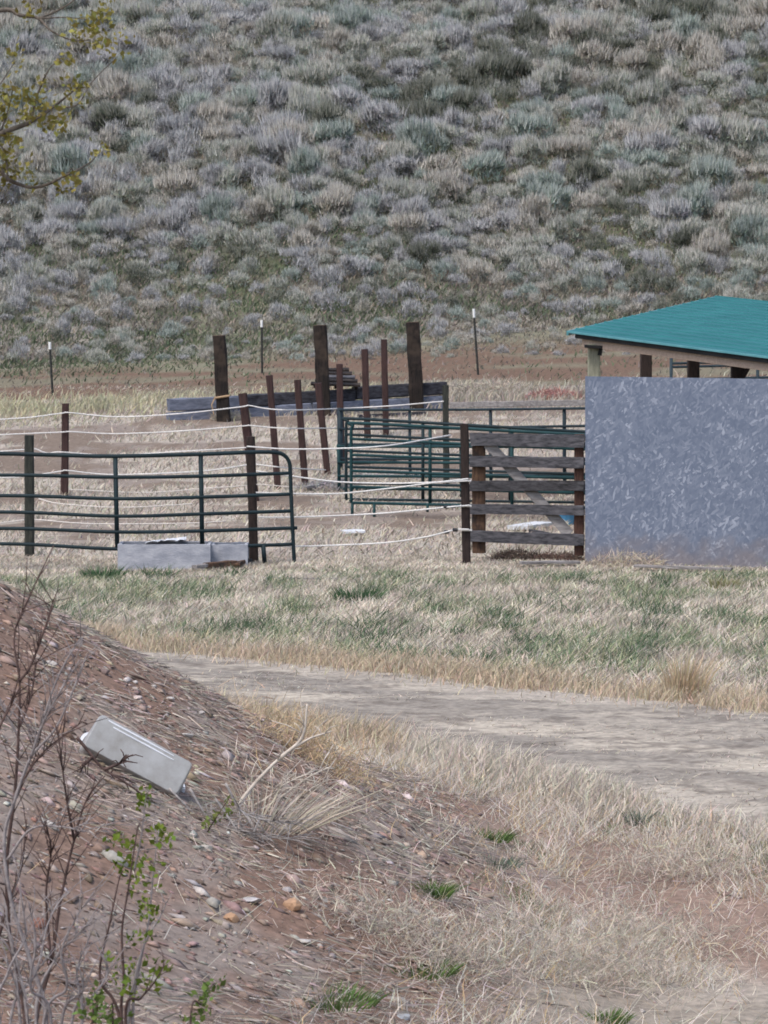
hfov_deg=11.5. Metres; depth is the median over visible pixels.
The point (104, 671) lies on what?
stone
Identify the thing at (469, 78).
sagebrush
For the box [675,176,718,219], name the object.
sagebrush
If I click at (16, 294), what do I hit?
sagebrush scrub
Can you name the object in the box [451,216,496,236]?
sagebrush
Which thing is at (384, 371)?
fence post
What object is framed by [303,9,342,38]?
sagebrush
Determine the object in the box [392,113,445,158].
sagebrush
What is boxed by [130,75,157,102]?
sagebrush
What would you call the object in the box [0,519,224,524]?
rope
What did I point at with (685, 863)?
dry weed
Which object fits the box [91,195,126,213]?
sagebrush
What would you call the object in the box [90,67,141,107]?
sagebrush
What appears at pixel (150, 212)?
sagebrush
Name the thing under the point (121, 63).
sagebrush
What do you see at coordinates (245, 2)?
sagebrush
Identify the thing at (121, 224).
sagebrush
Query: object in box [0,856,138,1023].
shrub
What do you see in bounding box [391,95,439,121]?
sagebrush
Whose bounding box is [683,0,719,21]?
sagebrush
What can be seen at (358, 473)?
dry shrub
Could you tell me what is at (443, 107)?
sagebrush
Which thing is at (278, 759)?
dead branch
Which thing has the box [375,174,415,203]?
sagebrush
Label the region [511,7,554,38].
sagebrush
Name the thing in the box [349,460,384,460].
board
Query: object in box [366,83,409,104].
sagebrush
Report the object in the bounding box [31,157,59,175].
sagebrush
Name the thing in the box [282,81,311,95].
sagebrush
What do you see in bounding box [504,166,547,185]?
sagebrush
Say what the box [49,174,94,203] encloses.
sagebrush
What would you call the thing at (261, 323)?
steel post
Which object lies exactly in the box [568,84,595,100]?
sagebrush
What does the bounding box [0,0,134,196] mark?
tree
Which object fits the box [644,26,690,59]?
sagebrush
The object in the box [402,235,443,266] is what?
sagebrush
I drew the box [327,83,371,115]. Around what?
sagebrush
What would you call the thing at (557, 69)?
sagebrush
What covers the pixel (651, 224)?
sagebrush
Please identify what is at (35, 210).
sagebrush
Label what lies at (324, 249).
sagebrush
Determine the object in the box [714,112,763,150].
sagebrush
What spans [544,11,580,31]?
sagebrush
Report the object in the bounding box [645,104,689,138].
sagebrush
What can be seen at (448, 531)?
rope
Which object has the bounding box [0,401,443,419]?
rope
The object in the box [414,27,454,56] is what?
sagebrush
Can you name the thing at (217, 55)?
sagebrush
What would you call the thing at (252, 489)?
fence post
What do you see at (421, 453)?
tube gate
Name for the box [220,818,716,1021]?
dry weed
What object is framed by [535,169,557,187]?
sagebrush
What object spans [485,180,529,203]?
sagebrush
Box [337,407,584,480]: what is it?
stock fence
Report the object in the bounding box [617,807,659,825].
green tuft
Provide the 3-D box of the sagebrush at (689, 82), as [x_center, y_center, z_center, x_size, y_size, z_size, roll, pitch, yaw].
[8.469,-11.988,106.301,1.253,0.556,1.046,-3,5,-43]
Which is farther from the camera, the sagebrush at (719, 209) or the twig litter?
the sagebrush at (719, 209)
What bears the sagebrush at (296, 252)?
on the ground at (754, 1008)
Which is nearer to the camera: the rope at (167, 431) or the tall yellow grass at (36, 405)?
the rope at (167, 431)
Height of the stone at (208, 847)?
0.035 m
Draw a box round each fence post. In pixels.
[24,435,34,556]
[61,403,68,494]
[238,393,258,500]
[246,436,258,562]
[266,375,280,489]
[294,379,307,483]
[314,383,330,473]
[336,364,344,460]
[361,349,370,437]
[381,339,388,434]
[442,385,449,483]
[460,424,471,564]
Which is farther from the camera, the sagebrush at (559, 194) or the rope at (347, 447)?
the sagebrush at (559, 194)
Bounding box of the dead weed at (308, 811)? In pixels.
[182,760,414,835]
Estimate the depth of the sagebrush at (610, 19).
111.05 m
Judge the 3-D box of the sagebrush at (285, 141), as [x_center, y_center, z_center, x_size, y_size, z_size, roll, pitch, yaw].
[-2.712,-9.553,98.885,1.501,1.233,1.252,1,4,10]
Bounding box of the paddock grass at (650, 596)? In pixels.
[0,551,767,692]
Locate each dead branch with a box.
[71,737,157,802]
[168,783,331,854]
[235,696,336,807]
[254,744,346,814]
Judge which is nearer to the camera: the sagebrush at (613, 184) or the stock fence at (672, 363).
the stock fence at (672, 363)
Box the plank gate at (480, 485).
[469,433,584,555]
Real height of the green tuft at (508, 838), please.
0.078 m
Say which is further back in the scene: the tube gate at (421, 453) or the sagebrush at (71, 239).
the sagebrush at (71, 239)
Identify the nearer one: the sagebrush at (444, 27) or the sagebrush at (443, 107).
the sagebrush at (443, 107)
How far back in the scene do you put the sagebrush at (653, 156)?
99.04 m
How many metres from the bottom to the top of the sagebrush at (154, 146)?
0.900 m
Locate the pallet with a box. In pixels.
[311,368,360,389]
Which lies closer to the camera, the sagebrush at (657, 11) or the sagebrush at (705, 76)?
the sagebrush at (705, 76)
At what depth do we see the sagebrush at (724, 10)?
111.64 m
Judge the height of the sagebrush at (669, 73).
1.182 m
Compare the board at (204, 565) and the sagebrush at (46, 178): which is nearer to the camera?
the board at (204, 565)
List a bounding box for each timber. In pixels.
[166,396,239,410]
[166,403,312,419]
[247,388,355,406]
[312,395,442,413]
[352,382,446,399]
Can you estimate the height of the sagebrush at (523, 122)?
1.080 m
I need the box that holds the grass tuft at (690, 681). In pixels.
[654,647,734,698]
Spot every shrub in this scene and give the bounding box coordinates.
[0,545,153,1023]
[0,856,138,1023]
[72,979,134,1023]
[98,784,175,1023]
[179,975,225,1023]
[208,408,253,419]
[294,478,363,490]
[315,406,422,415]
[342,465,439,479]
[449,372,541,394]
[484,545,542,561]
[524,385,583,399]
[531,546,584,560]
[581,548,672,566]
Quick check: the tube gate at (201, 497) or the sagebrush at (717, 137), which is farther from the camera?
the sagebrush at (717, 137)
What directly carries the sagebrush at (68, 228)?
on the ground at (754, 1008)
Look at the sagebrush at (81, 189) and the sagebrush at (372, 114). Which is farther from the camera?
the sagebrush at (372, 114)
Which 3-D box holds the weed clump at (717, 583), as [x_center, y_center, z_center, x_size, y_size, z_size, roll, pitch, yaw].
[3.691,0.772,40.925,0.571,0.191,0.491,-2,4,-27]
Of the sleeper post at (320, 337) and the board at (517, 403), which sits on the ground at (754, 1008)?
the sleeper post at (320, 337)
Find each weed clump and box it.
[76,562,132,581]
[310,619,353,628]
[327,582,391,603]
[449,648,502,662]
[482,619,533,631]
[586,576,641,586]
[702,575,749,590]
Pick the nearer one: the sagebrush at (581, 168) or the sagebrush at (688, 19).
the sagebrush at (581, 168)
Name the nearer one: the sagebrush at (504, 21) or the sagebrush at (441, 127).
the sagebrush at (441, 127)
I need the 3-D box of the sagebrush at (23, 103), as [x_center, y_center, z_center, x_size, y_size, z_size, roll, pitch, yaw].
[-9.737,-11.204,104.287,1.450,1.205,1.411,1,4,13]
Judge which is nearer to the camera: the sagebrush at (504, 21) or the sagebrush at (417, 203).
the sagebrush at (417, 203)
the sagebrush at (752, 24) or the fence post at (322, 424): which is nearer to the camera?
the fence post at (322, 424)
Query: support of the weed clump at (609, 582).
on the ground at (754, 1008)
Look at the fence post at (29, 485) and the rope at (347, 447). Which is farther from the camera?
the fence post at (29, 485)
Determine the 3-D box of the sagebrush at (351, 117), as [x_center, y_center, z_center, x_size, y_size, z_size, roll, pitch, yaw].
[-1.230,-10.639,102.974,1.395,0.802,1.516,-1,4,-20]
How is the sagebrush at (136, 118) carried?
on the ground at (754, 1008)
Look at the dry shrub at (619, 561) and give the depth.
44.44 m
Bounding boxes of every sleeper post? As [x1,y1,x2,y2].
[211,335,230,421]
[313,325,330,415]
[406,322,423,408]
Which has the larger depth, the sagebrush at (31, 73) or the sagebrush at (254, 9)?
the sagebrush at (254, 9)
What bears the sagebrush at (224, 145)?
on the ground at (754, 1008)
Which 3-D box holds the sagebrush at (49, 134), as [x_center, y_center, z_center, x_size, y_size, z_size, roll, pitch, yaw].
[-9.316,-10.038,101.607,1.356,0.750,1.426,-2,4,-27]
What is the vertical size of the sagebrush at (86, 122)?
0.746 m
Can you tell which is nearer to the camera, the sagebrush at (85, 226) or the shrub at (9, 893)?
the shrub at (9, 893)
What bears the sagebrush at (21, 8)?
on the ground at (754, 1008)
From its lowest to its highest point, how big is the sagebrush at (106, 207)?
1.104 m
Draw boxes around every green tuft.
[282,979,393,1012]
[384,953,469,980]
[406,878,473,899]
[473,826,523,843]
[480,853,527,869]
[577,1007,635,1023]
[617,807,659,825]
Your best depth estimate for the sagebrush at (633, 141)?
99.78 m
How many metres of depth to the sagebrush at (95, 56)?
108.26 m
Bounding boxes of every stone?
[31,917,45,928]
[44,660,56,666]
[100,668,108,674]
[123,677,130,683]
[133,695,142,699]
[182,733,193,737]
[200,845,211,851]
[223,912,238,922]
[243,897,261,902]
[282,887,291,891]
[283,897,301,910]
[295,939,311,943]
[397,1014,409,1019]
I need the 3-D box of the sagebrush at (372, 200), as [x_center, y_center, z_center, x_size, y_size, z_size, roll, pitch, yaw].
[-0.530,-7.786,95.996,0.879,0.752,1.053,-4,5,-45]
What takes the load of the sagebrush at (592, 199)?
on the ground at (754, 1008)
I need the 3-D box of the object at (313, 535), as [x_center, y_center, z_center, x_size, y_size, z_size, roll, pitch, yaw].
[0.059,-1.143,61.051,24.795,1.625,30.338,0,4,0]
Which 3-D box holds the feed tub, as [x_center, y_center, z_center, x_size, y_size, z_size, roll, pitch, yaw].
[2.471,0.077,51.924,0.370,0.180,0.370,0,4,0]
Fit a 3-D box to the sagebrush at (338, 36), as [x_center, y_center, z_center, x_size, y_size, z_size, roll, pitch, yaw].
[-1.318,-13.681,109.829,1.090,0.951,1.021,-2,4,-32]
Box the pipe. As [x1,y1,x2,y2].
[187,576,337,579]
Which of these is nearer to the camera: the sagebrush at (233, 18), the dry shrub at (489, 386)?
the dry shrub at (489, 386)
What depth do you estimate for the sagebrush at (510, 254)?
91.94 m
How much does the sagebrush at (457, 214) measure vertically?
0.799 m
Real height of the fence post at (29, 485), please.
1.626 m
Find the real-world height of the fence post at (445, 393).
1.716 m
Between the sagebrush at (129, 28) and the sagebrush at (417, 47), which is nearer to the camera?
the sagebrush at (417, 47)
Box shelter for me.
[566,295,767,568]
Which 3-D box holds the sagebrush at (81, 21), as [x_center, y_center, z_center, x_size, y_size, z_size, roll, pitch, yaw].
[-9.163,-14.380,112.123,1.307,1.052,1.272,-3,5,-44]
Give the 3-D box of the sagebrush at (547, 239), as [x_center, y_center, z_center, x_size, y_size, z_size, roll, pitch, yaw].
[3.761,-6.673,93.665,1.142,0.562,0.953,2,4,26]
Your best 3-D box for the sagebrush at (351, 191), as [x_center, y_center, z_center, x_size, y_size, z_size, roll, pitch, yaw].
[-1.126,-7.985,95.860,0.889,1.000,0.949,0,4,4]
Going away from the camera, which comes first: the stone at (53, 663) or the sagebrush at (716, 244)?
the stone at (53, 663)
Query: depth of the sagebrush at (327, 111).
102.05 m
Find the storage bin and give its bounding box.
[78,715,191,796]
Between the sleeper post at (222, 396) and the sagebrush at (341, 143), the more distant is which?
the sagebrush at (341, 143)
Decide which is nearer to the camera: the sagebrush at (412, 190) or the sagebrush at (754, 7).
the sagebrush at (412, 190)
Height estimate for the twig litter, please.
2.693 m
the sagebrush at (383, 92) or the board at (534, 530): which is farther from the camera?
the sagebrush at (383, 92)
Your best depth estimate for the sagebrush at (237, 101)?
103.93 m
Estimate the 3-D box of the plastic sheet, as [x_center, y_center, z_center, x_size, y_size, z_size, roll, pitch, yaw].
[-2.549,0.340,44.361,0.510,0.103,0.550,0,4,0]
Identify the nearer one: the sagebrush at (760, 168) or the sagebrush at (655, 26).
the sagebrush at (760, 168)
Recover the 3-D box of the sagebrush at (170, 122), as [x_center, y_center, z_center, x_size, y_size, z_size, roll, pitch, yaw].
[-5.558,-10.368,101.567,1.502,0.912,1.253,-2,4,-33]
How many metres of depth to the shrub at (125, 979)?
12.98 m
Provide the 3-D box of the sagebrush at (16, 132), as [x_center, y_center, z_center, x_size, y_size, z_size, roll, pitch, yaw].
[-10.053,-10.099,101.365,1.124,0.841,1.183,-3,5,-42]
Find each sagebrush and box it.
[0,0,22,16]
[0,6,46,47]
[0,12,19,45]
[0,26,26,54]
[0,68,38,103]
[0,113,22,125]
[0,122,23,142]
[0,172,24,204]
[0,223,27,256]
[4,2,52,21]
[6,28,46,59]
[6,85,53,123]
[10,67,56,87]
[10,200,48,224]
[11,126,55,142]
[11,130,47,159]
[12,122,46,134]
[14,54,47,68]
[17,145,50,178]
[21,219,59,244]
[27,0,65,14]
[27,171,63,189]
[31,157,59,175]
[34,68,77,97]
[35,143,63,158]
[38,0,80,19]
[38,139,54,152]
[39,217,77,236]
[44,137,94,180]
[46,94,87,122]
[47,200,89,225]
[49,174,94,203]
[52,233,87,249]
[54,9,95,35]
[55,121,89,144]
[61,136,97,158]
[65,256,99,276]
[67,22,110,64]
[67,109,105,132]
[68,138,105,162]
[71,219,107,240]
[77,43,125,71]
[81,155,128,177]
[85,193,131,232]
[86,96,137,136]
[90,0,126,16]
[90,1,126,29]
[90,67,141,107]
[91,64,131,86]
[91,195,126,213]
[92,151,119,171]
[95,213,135,242]
[104,25,147,43]
[108,46,146,80]
[110,28,148,59]
[110,180,150,200]
[118,0,154,28]
[125,101,159,127]
[126,104,158,132]
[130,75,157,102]
[131,126,166,146]
[132,17,172,38]
[136,135,172,165]
[139,60,180,89]
[142,204,177,229]
[143,66,182,96]
[148,108,206,139]
[152,166,204,204]
[156,200,191,237]
[166,195,206,218]
[175,70,201,91]
[175,86,219,118]
[176,156,206,173]
[178,0,220,16]
[179,0,214,27]
[180,185,231,209]
[187,62,233,87]
[188,43,233,69]
[195,97,235,130]
[197,124,235,143]
[197,188,238,225]
[200,161,237,187]
[203,136,242,160]
[209,9,257,31]
[216,91,249,115]
[220,121,251,139]
[221,78,264,113]
[224,86,245,93]
[230,0,263,9]
[232,158,268,180]
[234,121,271,139]
[236,19,260,34]
[237,134,277,160]
[239,192,275,223]
[241,0,277,22]
[248,55,284,78]
[250,176,295,219]
[251,77,278,91]
[252,124,304,167]
[253,6,298,48]
[253,43,299,65]
[253,73,292,115]
[256,107,307,127]
[261,113,318,157]
[267,2,302,35]
[269,6,315,41]
[278,244,314,265]
[279,59,317,88]
[281,87,324,123]
[281,125,319,145]
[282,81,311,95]
[284,142,329,175]
[287,140,323,180]
[287,188,325,213]
[288,77,326,117]
[294,219,326,237]
[297,118,326,143]
[300,172,339,195]
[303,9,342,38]
[303,244,341,263]
[305,115,356,150]
[306,82,340,101]
[307,57,345,87]
[307,95,351,140]
[309,179,353,220]
[310,141,343,163]
[318,135,355,155]
[320,25,355,53]
[324,180,355,214]
[326,75,363,89]
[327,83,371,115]
[327,105,360,130]
[329,1,373,36]
[338,32,379,56]
[339,253,376,275]
[344,62,380,79]
[349,190,381,214]
[356,95,408,133]
[357,75,395,92]
[364,25,400,42]
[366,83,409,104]
[366,234,402,257]
[371,138,400,161]
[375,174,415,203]
[379,152,418,177]
[383,135,418,170]
[385,56,418,81]
[386,40,435,59]
[387,210,428,238]
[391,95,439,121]
[391,189,432,215]
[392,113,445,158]
[393,179,442,206]
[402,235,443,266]
[403,55,434,73]
[409,115,449,137]
[412,232,451,251]
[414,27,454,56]
[415,149,469,177]
[417,73,455,102]
[417,120,465,144]
[417,208,454,234]
[422,0,450,19]
[422,164,467,194]
[424,81,471,110]
[426,207,450,224]
[427,98,464,118]
[430,171,466,202]
[432,203,477,230]
[433,105,474,137]
[434,21,455,47]
[442,17,473,54]
[447,84,490,112]
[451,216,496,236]
[454,64,484,89]
[455,5,481,21]
[458,255,496,281]
[459,0,499,29]
[459,148,510,180]
[460,113,491,131]
[468,51,520,86]
[473,107,510,126]
[474,34,505,56]
[474,135,513,156]
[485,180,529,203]
[487,207,521,230]
[489,0,529,21]
[489,13,531,36]
[490,45,531,61]
[494,51,536,83]
[496,243,532,269]
[501,133,540,155]
[503,108,552,139]
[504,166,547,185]
[509,131,549,165]
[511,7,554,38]
[514,164,566,199]
[515,192,558,224]
[515,232,554,251]
[516,54,553,79]
[516,94,553,114]
[522,67,558,100]
[525,53,551,76]
[525,178,575,212]
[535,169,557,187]
[539,54,574,94]
[540,134,575,154]
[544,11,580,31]
[544,208,583,241]
[547,10,588,53]
[549,133,590,162]
[557,65,593,86]
[561,133,600,157]
[565,151,605,191]
[566,24,614,55]
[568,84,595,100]
[568,158,617,178]
[570,11,609,43]
[570,36,622,67]
[570,93,603,116]
[570,190,605,213]
[575,5,603,16]
[579,8,617,31]
[586,0,625,10]
[586,73,629,108]
[590,6,618,21]
[590,175,624,197]
[596,67,639,93]
[600,99,635,132]
[602,34,640,51]
[603,5,637,30]
[603,117,641,144]
[607,167,640,189]
[613,44,650,75]
[614,47,651,65]
[623,70,672,115]
[623,127,667,161]
[625,144,670,169]
[628,213,670,239]
[630,101,673,121]
[630,161,676,185]
[632,0,680,31]
[632,67,670,83]
[632,114,672,151]
[635,71,678,107]
[642,18,674,34]
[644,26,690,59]
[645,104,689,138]
[645,132,680,159]
[646,195,692,231]
[652,61,688,99]
[667,224,706,252]
[668,11,709,43]
[669,15,708,36]
[671,114,706,139]
[673,76,709,92]
[673,246,708,273]
[674,133,719,157]
[674,214,714,231]
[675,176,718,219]
[676,129,707,141]
[681,28,720,62]
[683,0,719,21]
[685,111,734,148]
[687,55,725,78]
[688,152,736,192]
[690,224,730,253]
[693,234,730,260]
[694,41,729,69]
[696,4,741,27]
[697,68,734,91]
[703,132,728,141]
[710,60,752,83]
[712,200,747,224]
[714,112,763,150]
[717,35,749,63]
[723,200,767,233]
[727,255,763,275]
[728,210,767,247]
[730,14,767,40]
[736,0,767,32]
[739,161,767,179]
[740,68,767,90]
[748,121,767,146]
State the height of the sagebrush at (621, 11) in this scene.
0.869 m
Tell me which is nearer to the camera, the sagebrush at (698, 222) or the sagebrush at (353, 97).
the sagebrush at (698, 222)
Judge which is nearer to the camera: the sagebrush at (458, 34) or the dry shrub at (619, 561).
the dry shrub at (619, 561)
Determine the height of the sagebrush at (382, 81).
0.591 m
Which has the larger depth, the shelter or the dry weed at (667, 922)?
the shelter
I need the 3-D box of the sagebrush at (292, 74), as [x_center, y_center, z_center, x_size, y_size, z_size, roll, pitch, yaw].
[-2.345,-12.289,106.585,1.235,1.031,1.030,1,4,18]
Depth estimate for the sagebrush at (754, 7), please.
111.19 m
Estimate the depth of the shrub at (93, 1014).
12.46 m
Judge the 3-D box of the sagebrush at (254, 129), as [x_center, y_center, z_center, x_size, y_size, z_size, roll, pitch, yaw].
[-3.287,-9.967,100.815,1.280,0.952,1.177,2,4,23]
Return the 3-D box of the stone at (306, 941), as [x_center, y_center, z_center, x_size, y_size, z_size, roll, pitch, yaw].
[-0.358,1.899,16.808,0.076,0.028,0.086,0,4,0]
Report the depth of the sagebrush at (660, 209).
94.53 m
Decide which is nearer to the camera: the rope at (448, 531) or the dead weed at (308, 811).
the dead weed at (308, 811)
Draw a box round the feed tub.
[560,515,573,524]
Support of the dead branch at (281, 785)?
on the ground at (754, 1008)
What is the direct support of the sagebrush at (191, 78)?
on the ground at (754, 1008)
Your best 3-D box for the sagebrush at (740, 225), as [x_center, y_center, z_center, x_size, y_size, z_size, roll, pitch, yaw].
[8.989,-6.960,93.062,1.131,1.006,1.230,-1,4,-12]
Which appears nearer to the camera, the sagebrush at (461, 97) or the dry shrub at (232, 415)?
the dry shrub at (232, 415)
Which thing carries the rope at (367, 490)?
attached to the fence post at (465, 496)
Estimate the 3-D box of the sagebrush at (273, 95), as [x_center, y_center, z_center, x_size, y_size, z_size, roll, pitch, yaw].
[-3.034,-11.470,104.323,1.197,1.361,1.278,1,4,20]
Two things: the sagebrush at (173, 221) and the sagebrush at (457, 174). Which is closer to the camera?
the sagebrush at (173, 221)
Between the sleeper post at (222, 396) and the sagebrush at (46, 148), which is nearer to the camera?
the sleeper post at (222, 396)
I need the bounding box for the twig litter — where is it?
[0,578,767,1023]
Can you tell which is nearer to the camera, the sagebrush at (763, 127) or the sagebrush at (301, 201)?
the sagebrush at (301, 201)
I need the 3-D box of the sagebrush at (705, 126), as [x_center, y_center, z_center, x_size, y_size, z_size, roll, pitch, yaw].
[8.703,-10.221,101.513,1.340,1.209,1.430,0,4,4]
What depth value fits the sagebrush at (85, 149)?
100.14 m
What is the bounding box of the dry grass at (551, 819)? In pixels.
[1,689,767,1023]
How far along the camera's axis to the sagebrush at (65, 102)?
104.02 m
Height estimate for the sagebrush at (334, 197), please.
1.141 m
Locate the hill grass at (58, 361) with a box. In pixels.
[0,91,767,388]
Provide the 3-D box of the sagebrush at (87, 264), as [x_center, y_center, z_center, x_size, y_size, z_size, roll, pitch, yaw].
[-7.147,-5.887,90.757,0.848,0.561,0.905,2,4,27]
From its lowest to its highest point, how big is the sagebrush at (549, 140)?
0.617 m
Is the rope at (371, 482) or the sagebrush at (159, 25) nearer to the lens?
the rope at (371, 482)
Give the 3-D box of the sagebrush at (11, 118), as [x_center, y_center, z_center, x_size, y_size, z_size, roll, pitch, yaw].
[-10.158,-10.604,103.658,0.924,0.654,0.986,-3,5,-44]
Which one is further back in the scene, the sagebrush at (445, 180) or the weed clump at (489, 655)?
the sagebrush at (445, 180)
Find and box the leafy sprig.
[201,795,234,832]
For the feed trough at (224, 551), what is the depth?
44.35 m
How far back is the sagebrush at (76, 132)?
101.75 m
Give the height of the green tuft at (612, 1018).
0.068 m
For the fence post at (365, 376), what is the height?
1.733 m
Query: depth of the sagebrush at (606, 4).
113.57 m
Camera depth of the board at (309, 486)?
57.64 m
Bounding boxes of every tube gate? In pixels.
[0,450,296,562]
[342,417,584,503]
[347,422,584,516]
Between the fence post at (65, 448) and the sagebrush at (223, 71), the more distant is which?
the sagebrush at (223, 71)
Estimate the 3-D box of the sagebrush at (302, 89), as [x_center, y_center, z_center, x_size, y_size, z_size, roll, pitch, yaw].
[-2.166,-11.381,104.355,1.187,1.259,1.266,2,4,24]
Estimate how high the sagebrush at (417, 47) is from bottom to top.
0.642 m
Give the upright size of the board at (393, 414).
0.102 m
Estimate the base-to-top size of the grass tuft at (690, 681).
0.436 m
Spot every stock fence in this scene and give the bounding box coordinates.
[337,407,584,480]
[337,444,584,496]
[669,358,767,378]
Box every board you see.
[191,563,207,568]
[202,560,236,567]
[233,560,245,566]
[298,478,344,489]
[340,529,364,533]
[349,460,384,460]
[357,411,425,416]
[449,400,584,407]
[507,521,553,529]
[519,560,580,564]
[529,529,548,532]
[633,564,732,570]
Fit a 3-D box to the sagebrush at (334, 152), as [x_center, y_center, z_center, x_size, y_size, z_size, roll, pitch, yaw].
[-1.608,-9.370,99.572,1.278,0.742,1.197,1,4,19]
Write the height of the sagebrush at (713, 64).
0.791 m
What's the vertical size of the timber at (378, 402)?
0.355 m
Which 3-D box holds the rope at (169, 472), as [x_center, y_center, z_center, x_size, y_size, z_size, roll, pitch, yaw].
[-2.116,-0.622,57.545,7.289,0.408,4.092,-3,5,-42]
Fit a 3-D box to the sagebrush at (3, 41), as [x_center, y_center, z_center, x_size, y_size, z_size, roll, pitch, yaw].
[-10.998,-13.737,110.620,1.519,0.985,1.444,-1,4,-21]
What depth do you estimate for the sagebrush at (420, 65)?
108.01 m
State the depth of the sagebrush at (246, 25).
110.90 m
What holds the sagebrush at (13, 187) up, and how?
on the ground at (754, 1008)
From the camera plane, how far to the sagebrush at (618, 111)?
101.97 m
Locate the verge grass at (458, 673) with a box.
[72,612,767,882]
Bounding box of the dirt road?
[0,326,767,400]
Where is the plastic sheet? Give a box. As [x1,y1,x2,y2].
[145,537,185,543]
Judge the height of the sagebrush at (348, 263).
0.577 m
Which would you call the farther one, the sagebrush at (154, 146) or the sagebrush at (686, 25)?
the sagebrush at (686, 25)
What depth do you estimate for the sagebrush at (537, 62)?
106.84 m
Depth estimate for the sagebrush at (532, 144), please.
99.15 m
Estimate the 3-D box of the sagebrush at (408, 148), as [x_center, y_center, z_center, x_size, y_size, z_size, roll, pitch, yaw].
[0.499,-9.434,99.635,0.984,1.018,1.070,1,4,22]
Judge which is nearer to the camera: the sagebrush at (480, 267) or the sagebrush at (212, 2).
the sagebrush at (480, 267)
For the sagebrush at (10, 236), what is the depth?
92.82 m
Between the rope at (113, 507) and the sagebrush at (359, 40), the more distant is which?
the sagebrush at (359, 40)
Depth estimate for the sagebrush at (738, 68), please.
106.19 m
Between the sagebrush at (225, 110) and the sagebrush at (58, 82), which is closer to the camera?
the sagebrush at (225, 110)
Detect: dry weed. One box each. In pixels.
[218,672,401,799]
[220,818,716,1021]
[479,865,767,965]
[547,788,767,891]
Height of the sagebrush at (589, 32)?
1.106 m
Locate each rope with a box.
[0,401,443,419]
[0,425,336,434]
[0,447,245,453]
[0,464,325,477]
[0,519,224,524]
[38,498,192,507]
[70,484,296,492]
[247,434,450,449]
[256,470,468,483]
[256,478,467,494]
[258,505,469,517]
[280,528,468,546]
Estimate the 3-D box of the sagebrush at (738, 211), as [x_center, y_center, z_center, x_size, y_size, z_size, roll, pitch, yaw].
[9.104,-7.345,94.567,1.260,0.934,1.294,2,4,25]
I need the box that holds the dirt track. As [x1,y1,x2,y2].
[137,651,767,833]
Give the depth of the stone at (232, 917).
16.72 m
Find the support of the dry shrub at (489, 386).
on the ground at (754, 1008)
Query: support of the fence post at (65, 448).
on the ground at (754, 1008)
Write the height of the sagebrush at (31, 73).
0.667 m
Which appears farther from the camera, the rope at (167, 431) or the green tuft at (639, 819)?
the rope at (167, 431)
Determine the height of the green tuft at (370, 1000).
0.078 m
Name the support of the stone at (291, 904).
on the ground at (754, 1008)
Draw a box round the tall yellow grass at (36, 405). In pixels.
[0,367,767,430]
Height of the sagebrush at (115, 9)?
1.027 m
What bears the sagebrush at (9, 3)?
on the ground at (754, 1008)
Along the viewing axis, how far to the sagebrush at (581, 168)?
97.42 m
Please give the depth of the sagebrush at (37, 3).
114.27 m
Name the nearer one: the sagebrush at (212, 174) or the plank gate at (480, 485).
the plank gate at (480, 485)
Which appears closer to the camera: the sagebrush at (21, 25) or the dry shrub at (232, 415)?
the dry shrub at (232, 415)
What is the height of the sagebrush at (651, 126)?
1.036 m
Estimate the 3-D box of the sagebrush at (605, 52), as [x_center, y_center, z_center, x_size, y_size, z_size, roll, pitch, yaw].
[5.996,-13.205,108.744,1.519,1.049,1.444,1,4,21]
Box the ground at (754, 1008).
[0,0,767,1023]
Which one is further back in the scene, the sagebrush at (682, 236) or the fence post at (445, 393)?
the sagebrush at (682, 236)
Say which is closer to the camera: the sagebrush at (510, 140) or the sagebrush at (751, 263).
the sagebrush at (751, 263)
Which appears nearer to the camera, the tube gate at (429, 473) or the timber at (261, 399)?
the tube gate at (429, 473)
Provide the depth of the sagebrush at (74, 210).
95.09 m
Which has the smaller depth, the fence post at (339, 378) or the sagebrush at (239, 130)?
the fence post at (339, 378)
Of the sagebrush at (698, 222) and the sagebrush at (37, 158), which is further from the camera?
the sagebrush at (37, 158)
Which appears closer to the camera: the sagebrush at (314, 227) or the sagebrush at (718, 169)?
the sagebrush at (314, 227)
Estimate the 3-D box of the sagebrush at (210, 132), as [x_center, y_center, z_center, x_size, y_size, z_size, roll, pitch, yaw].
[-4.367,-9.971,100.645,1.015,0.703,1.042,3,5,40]
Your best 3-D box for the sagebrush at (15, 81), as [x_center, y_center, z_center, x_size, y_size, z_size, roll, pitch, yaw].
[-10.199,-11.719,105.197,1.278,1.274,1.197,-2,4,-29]
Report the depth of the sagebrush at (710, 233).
92.69 m
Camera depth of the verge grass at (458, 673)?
29.08 m
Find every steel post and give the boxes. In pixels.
[48,342,53,395]
[260,320,262,372]
[472,309,478,374]
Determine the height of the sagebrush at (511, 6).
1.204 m
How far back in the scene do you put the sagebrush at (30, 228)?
93.69 m
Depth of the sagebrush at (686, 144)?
100.09 m
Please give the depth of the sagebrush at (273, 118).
101.58 m
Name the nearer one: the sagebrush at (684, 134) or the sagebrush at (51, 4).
the sagebrush at (684, 134)
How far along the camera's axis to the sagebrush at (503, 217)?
95.32 m
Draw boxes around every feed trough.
[118,541,211,570]
[211,542,248,565]
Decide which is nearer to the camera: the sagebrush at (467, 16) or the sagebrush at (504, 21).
the sagebrush at (504, 21)
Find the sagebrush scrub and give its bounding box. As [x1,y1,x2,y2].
[0,0,767,364]

